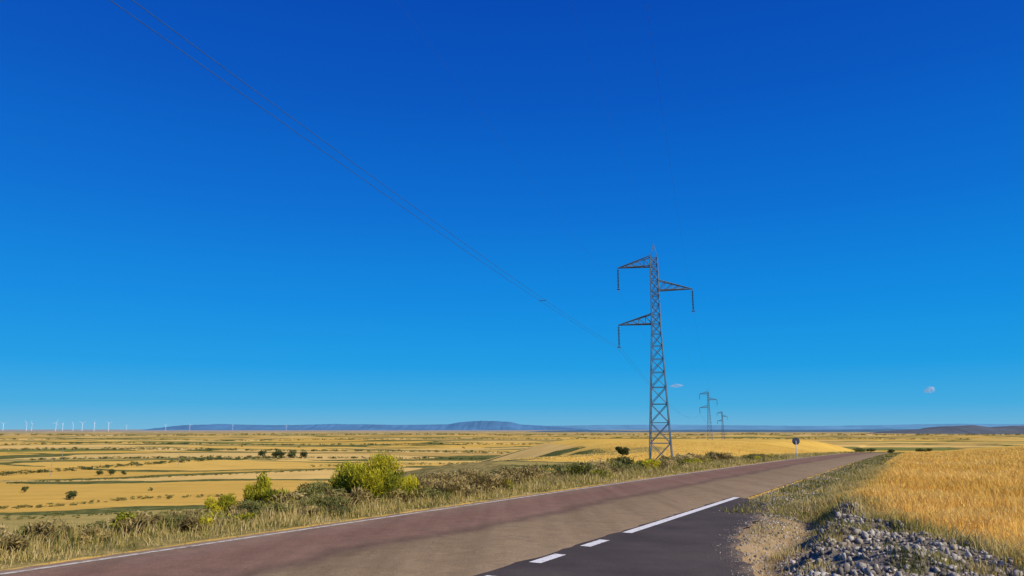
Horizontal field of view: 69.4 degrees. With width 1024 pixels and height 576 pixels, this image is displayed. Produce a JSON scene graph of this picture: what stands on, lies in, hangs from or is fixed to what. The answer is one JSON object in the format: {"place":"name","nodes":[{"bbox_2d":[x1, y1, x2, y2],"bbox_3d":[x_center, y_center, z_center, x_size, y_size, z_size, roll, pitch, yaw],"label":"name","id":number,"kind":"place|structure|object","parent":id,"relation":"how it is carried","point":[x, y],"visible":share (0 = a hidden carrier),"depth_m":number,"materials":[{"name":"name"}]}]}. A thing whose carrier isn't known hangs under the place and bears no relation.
{"place":"outdoors","nodes":[
{"label":"outdoors","id":0,"kind":"place"},
{"bbox_2d":[144,421,587,429],"bbox_3d":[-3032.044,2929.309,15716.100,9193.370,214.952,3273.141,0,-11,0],"label":"distant mesa","id":1,"kind":"structure","parent":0,"point":[484,425],"depth_m":15122.95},
{"bbox_2d":[0,453,886,575],"bbox_3d":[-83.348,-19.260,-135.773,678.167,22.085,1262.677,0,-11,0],"label":"road","id":2,"kind":"structure","parent":0,"point":[471,540],"depth_m":15.80,"materials":[{"name":"grey asphalt"}]},
{"bbox_2d":[0,454,834,575],"bbox_3d":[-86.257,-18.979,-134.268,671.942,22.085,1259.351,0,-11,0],"label":"road marking","id":3,"kind":"structure","parent":2,"relation":"on","point":[553,556],"depth_m":16.60,"materials":[{"name":"paint"}]},
{"bbox_2d":[0,429,1023,575],"bbox_3d":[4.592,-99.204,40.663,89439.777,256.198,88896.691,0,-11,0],"label":"terrain","id":4,"kind":"structure","parent":0,"point":[178,487],"depth_m":345.38,"materials":[{"name":"yellow plant"}]},
{"bbox_2d":[21,486,28,491],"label":"tree","id":5,"kind":"object","parent":4,"relation":"on","point":[24,488],"visible":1,"depth_m":232.13,"materials":[{"name":"green plant"}]},
{"bbox_2d":[67,491,77,499],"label":"tree","id":6,"kind":"object","parent":4,"relation":"on","point":[73,494],"visible":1,"depth_m":205.20,"materials":[{"name":"green plant"}]},
{"bbox_2d":[3,507,206,519],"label":"hedgerow","id":7,"kind":"object","parent":4,"relation":"on","point":[63,514],"visible":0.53,"depth_m":171.50,"materials":[{"name":"green plant"}]},
{"bbox_2d":[0,493,235,508],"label":"hedgerow","id":8,"kind":"object","parent":4,"relation":"on","point":[84,502],"visible":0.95,"depth_m":198.21,"materials":[{"name":"green plant"}]},
{"bbox_2d":[0,456,283,475],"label":"hedgerow","id":9,"kind":"object","parent":4,"relation":"on","point":[90,468],"visible":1,"depth_m":390.66,"materials":[{"name":"green plant"}]},
{"bbox_2d":[0,468,335,483],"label":"hedgerow","id":10,"kind":"object","parent":4,"relation":"on","point":[21,482],"visible":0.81,"depth_m":297.09,"materials":[{"name":"green plant"}]},
{"bbox_2d":[175,509,201,517],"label":"shrub","id":11,"kind":"object","parent":4,"relation":"on","point":[190,511],"visible":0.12,"depth_m":21.66,"materials":[{"name":"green plant"}]},
{"bbox_2d":[201,494,237,516],"bbox_3d":[-8.473,6.505,21.381,1.070,1.200,0.761,8,-14,-37],"label":"broom bush","id":12,"kind":"object","parent":4,"relation":"on","point":[225,501],"visible":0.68,"depth_m":21.30,"materials":[{"name":"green plant"}]},
{"bbox_2d":[0,486,479,545],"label":"scrub","id":13,"kind":"object","parent":4,"relation":"on","point":[246,504],"visible":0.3,"depth_m":19.76,"materials":[{"name":"green plant"}]},
{"bbox_2d":[0,475,503,557],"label":"scrub","id":14,"kind":"object","parent":4,"relation":"on","point":[191,522],"visible":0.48,"depth_m":16.34,"materials":[{"name":"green plant"}]},
{"bbox_2d":[0,447,509,453],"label":"hedgerow","id":15,"kind":"object","parent":4,"relation":"on","point":[121,448],"visible":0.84,"depth_m":664.34,"materials":[{"name":"green plant"}]},
{"bbox_2d":[1,480,512,533],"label":"scrub","id":16,"kind":"object","parent":4,"relation":"on","point":[201,521],"visible":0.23,"depth_m":16.67,"materials":[{"name":"green plant"}]},
{"bbox_2d":[241,471,272,502],"bbox_3d":[-7.654,6.234,22.141,0.914,1.513,0.902,0,-11,0],"label":"broom bush","id":17,"kind":"object","parent":4,"relation":"on","point":[250,492],"visible":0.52,"depth_m":22.06,"materials":[{"name":"green plant"}]},
{"bbox_2d":[30,455,489,459],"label":"hedgerow","id":18,"kind":"object","parent":4,"relation":"on","point":[250,456],"visible":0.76,"depth_m":481.21,"materials":[{"name":"green plant"}]},
{"bbox_2d":[258,450,266,456],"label":"tree","id":19,"kind":"object","parent":4,"relation":"on","point":[261,453],"visible":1,"depth_m":490.11,"materials":[{"name":"green plant"}]},
{"bbox_2d":[44,444,490,490],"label":"distant trees","id":20,"kind":"object","parent":4,"relation":"on","point":[150,488],"visible":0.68,"depth_m":352.62,"materials":[{"name":"green plant"}]},
{"bbox_2d":[2,441,543,445],"bbox_3d":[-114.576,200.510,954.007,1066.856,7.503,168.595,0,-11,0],"label":"hedgerow","id":21,"kind":"object","parent":4,"relation":"on","point":[42,443],"visible":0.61,"depth_m":931.50,"materials":[{"name":"green plant"}]},
{"bbox_2d":[271,449,279,456],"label":"tree","id":22,"kind":"object","parent":4,"relation":"on","point":[276,452],"visible":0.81,"depth_m":492.55,"materials":[{"name":"green plant"}]},
{"bbox_2d":[258,487,295,504],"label":"broom bush","id":23,"kind":"object","parent":4,"relation":"on","point":[268,493],"visible":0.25,"depth_m":21.64,"materials":[{"name":"green plant"}]},
{"bbox_2d":[277,451,285,457],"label":"tree","id":24,"kind":"object","parent":4,"relation":"on","point":[280,453],"visible":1,"depth_m":487.59,"materials":[{"name":"green plant"}]},
{"bbox_2d":[287,449,296,456],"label":"tree","id":25,"kind":"object","parent":4,"relation":"on","point":[290,454],"visible":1,"depth_m":494.73,"materials":[{"name":"green plant"}]},
{"bbox_2d":[299,451,307,456],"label":"tree","id":26,"kind":"object","parent":4,"relation":"on","point":[303,454],"visible":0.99,"depth_m":497.37,"materials":[{"name":"green plant"}]},
{"bbox_2d":[293,480,335,498],"bbox_3d":[-6.087,6.601,23.163,1.620,1.124,1.703,0,-11,0],"label":"shrub","id":27,"kind":"object","parent":4,"relation":"on","point":[318,487],"visible":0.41,"depth_m":23.02,"materials":[{"name":"green plant"}]},
{"bbox_2d":[328,460,371,493],"bbox_3d":[-5.186,6.316,23.919,1.643,1.566,1.718,0,-11,0],"label":"broom bush","id":28,"kind":"object","parent":4,"relation":"on","point":[338,481],"visible":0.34,"depth_m":23.53,"materials":[{"name":"green plant"}]},
{"bbox_2d":[342,450,406,500],"bbox_3d":[-4.419,6.008,23.491,2.042,1.703,2.061,0,-11,0],"label":"broom bush","id":29,"kind":"object","parent":4,"relation":"on","point":[379,477],"visible":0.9,"depth_m":23.15,"materials":[{"name":"green plant"}]},
{"bbox_2d":[0,457,762,569],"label":"verge grass","id":30,"kind":"structure","parent":4,"relation":"on","point":[269,515],"depth_m":18.74,"materials":[{"name":"green plant"}]},
{"bbox_2d":[310,461,477,466],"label":"hedgerow","id":31,"kind":"object","parent":4,"relation":"on","point":[405,464],"visible":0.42,"depth_m":411.25,"materials":[{"name":"green plant"}]},
{"bbox_2d":[383,474,422,499],"bbox_3d":[-3.595,6.605,24.517,1.469,1.164,1.457,0,-11,0],"label":"broom bush","id":32,"kind":"object","parent":4,"relation":"on","point":[409,486],"visible":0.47,"depth_m":24.46,"materials":[{"name":"green plant"}]},
{"bbox_2d":[412,470,471,492],"bbox_3d":[-2.594,7.032,26.407,2.040,1.064,2.328,5,-12,-26],"label":"shrub","id":33,"kind":"object","parent":4,"relation":"on","point":[456,478],"visible":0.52,"depth_m":26.17,"materials":[{"name":"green plant"}]},
{"bbox_2d":[446,468,515,488],"bbox_3d":[-1.178,7.497,28.574,2.651,1.111,2.464,-5,-12,25],"label":"shrub","id":34,"kind":"object","parent":4,"relation":"on","point":[479,477],"visible":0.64,"depth_m":28.27,"materials":[{"name":"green plant"}]},
{"bbox_2d":[1,436,969,440],"bbox_3d":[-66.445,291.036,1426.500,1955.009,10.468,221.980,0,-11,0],"label":"hedgerow","id":35,"kind":"object","parent":4,"relation":"on","point":[476,438],"visible":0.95,"depth_m":1441.73,"materials":[{"name":"green plant"}]},
{"bbox_2d":[0,433,1017,435],"bbox_3d":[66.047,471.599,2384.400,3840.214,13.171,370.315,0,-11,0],"label":"hedgerow","id":36,"kind":"object","parent":4,"relation":"on","point":[1,434],"visible":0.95,"depth_m":2414.62,"materials":[{"name":"green plant"}]},
{"bbox_2d":[455,451,778,487],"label":"scrub","id":37,"kind":"object","parent":4,"relation":"on","point":[526,471],"visible":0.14,"depth_m":42.27,"materials":[{"name":"green plant"}]},
{"bbox_2d":[615,446,628,454],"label":"shrub","id":38,"kind":"object","parent":4,"relation":"on","point":[621,450],"visible":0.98,"depth_m":126.45,"materials":[{"name":"green plant"}]},
{"bbox_2d":[487,452,760,476],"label":"scrub","id":39,"kind":"object","parent":4,"relation":"on","point":[624,462],"visible":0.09,"depth_m":44.57,"materials":[{"name":"green plant"}]},
{"bbox_2d":[617,244,693,459],"label":"electricity pylon","id":40,"kind":"object","parent":4,"relation":"on","point":[658,289],"visible":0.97,"depth_m":90.45,"materials":[{"name":"metal"}]},
{"bbox_2d":[110,0,616,345],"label":"power line","id":41,"kind":"object","parent":40,"relation":"attached to","point":[311,132],"visible":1,"depth_m":19.41,"materials":[{"name":"black metal"}]},
{"bbox_2d":[399,3,599,267],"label":"power line","id":42,"kind":"object","parent":40,"relation":"attached to","point":[486,120],"visible":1,"depth_m":36.76,"materials":[{"name":"black metal"}]},
{"bbox_2d":[645,0,692,306],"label":"power line","id":43,"kind":"object","parent":40,"relation":"attached to","point":[665,132],"visible":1,"depth_m":29.32,"materials":[{"name":"black metal"}]},
{"bbox_2d":[565,453,773,477],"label":"scrub","id":44,"kind":"object","parent":4,"relation":"on","point":[651,462],"visible":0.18,"depth_m":47.01,"materials":[{"name":"green plant"}]},
{"bbox_2d":[699,389,716,439],"label":"electricity pylon","id":45,"kind":"object","parent":4,"relation":"on","point":[708,403],"visible":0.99,"depth_m":394.25,"materials":[{"name":"metal"}]},
{"bbox_2d":[717,411,727,437],"label":"electricity pylon","id":46,"kind":"object","parent":4,"relation":"on","point":[722,415],"visible":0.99,"depth_m":689.13,"materials":[{"name":"metal"}]},
{"bbox_2d":[739,497,846,575],"bbox_3d":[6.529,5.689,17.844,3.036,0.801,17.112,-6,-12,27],"label":"gravel","id":47,"kind":"structure","parent":4,"relation":"on","point":[792,562],"depth_m":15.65,"materials":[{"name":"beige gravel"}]},
{"bbox_2d":[792,437,799,456],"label":"traffic sign","id":48,"kind":"object","parent":4,"relation":"on","point":[795,441],"visible":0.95,"depth_m":92.24,"materials":[{"name":"metal"}]},
{"bbox_2d":[727,451,866,463],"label":"verge grass","id":49,"kind":"structure","parent":4,"relation":"on","point":[766,458],"depth_m":94.11,"materials":[{"name":"green plant"}]},
{"bbox_2d":[712,452,904,524],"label":"roadside grass","id":50,"kind":"structure","parent":4,"relation":"on","point":[881,461],"depth_m":28.84,"materials":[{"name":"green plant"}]},
{"bbox_2d":[853,447,866,451],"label":"shrub","id":51,"kind":"object","parent":4,"relation":"on","point":[859,449],"visible":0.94,"depth_m":216.60,"materials":[{"name":"green plant"}]},
{"bbox_2d":[761,501,1018,575],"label":"weeds","id":52,"kind":"object","parent":4,"relation":"on","point":[902,561],"visible":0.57,"depth_m":12.72,"materials":[{"name":"green plant"}]},
{"bbox_2d":[794,501,1023,575],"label":"rubble","id":53,"kind":"object","parent":4,"relation":"on","point":[873,569],"visible":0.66,"depth_m":11.96,"materials":[{"name":"stone"}]},
{"bbox_2d":[795,462,1023,575],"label":"field edge grass","id":54,"kind":"structure","parent":4,"relation":"on","point":[828,500],"depth_m":17.57,"materials":[{"name":"green plant"}]},
{"bbox_2d":[915,448,927,451],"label":"shrub","id":55,"kind":"object","parent":4,"relation":"on","point":[919,450],"visible":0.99,"depth_m":238.29,"materials":[{"name":"green plant"}]},
{"bbox_2d":[0,0,1023,429],"label":"sky","id":56,"kind":"structure","parent":0,"point":[847,175],"materials":[{"name":"blue"}]},
{"bbox_2d":[474,497,767,575],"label":"side road","id":57,"kind":"structure","parent":0,"point":[682,546],"depth_m":13.59,"materials":[{"name":"grey asphalt"}]},
{"bbox_2d":[708,499,766,575],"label":"gravel","id":58,"kind":"structure","parent":57,"relation":"on","point":[740,540],"depth_m":15.07,"materials":[{"name":"beige gravel"}]},
{"bbox_2d":[494,441,817,460],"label":"wheat field","id":59,"kind":"structure","parent":0,"point":[631,450],"depth_m":181.46,"materials":[{"name":"yellow plant"}]},
{"bbox_2d":[532,429,913,431],"bbox_3d":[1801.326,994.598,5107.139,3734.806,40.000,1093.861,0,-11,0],"label":"wooded ridge","id":60,"kind":"structure","parent":0,"point":[862,430],"depth_m":4996.86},
{"bbox_2d":[554,424,1023,429],"bbox_3d":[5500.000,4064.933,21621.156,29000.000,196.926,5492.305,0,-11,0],"label":"distant hills","id":61,"kind":"structure","parent":0,"point":[692,427],"depth_m":20739.08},
{"bbox_2d":[832,446,1023,555],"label":"wheat field","id":62,"kind":"structure","parent":0,"point":[926,471],"depth_m":23.19,"materials":[{"name":"yellow plant"}]},
{"bbox_2d":[874,425,1023,433],"bbox_3d":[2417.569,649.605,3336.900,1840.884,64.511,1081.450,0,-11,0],"label":"hills","id":63,"kind":"structure","parent":0,"point":[971,429],"depth_m":3218.59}
]}

